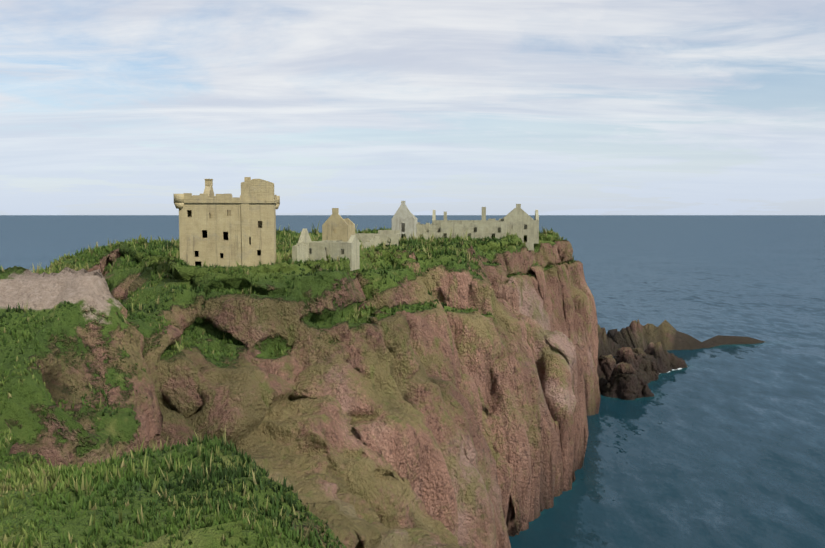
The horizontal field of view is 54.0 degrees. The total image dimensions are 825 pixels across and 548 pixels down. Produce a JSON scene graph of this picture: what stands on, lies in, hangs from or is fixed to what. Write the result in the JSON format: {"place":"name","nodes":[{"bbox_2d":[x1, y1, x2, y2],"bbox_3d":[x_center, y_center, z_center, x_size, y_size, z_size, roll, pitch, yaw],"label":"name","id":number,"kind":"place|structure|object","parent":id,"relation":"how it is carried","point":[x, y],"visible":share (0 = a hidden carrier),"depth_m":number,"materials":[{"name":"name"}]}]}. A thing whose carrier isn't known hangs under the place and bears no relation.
{"place":"outdoors","nodes":[
{"label":"outdoors","id":0,"kind":"place"},
{"bbox_2d":[0,230,764,547],"bbox_3d":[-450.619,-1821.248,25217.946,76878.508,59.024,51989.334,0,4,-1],"label":"terrain","id":1,"kind":"structure","parent":0,"point":[439,426],"depth_m":104.50,"materials":[{"name":"brown stone"}]},
{"bbox_2d":[174,177,279,267],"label":"keep","id":2,"kind":"structure","parent":1,"relation":"on","point":[229,230],"depth_m":118.90,"materials":[{"name":"stone"}]},
{"bbox_2d":[0,221,575,547],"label":"grass tufts","id":3,"kind":"object","parent":1,"relation":"on","point":[40,474],"visible":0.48,"depth_m":27.20,"materials":[{"name":"green plant"}]},
{"bbox_2d":[298,229,359,270],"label":"building","id":4,"kind":"structure","parent":1,"relation":"on","point":[350,249],"depth_m":130.74,"materials":[{"name":"stone"}]},
{"bbox_2d":[292,236,380,261],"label":"curtain wall","id":5,"kind":"structure","parent":1,"relation":"on","point":[300,251],"depth_m":129.44,"materials":[{"name":"stone"}]},
{"bbox_2d":[322,208,354,241],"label":"building","id":6,"kind":"structure","parent":1,"relation":"on","point":[336,226],"depth_m":165.88,"materials":[{"name":"stone"}]},
{"bbox_2d":[355,230,399,245],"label":"ruin walls","id":7,"kind":"structure","parent":1,"relation":"on","point":[388,235],"depth_m":180.07,"materials":[{"name":"stone"}]},
{"bbox_2d":[392,201,416,238],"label":"gable wall","id":8,"kind":"structure","parent":1,"relation":"on","point":[404,220],"depth_m":196.95,"materials":[{"name":"stone"}]},
{"bbox_2d":[416,212,506,239],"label":"range","id":9,"kind":"structure","parent":1,"relation":"on","point":[443,228],"depth_m":202.50,"materials":[{"name":"stone"}]},
{"bbox_2d":[432,207,538,243],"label":"ruined building","id":10,"kind":"structure","parent":1,"relation":"on","point":[536,229],"depth_m":228.69,"materials":[{"name":"stone"}]},
{"bbox_2d":[505,204,533,249],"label":"gabled building","id":11,"kind":"structure","parent":1,"relation":"on","point":[520,222],"depth_m":211.38,"materials":[{"name":"stone"}]},
{"bbox_2d":[0,215,824,547],"bbox_3d":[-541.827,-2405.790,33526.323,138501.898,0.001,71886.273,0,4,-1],"label":"sea","id":12,"kind":"structure","parent":0,"point":[720,447],"depth_m":280.87,"materials":[{"name":"blue liquid"}]},
{"bbox_2d":[0,0,824,214],"label":"sky","id":13,"kind":"structure","parent":0,"point":[108,107],"materials":[{"name":"white"}]}
]}

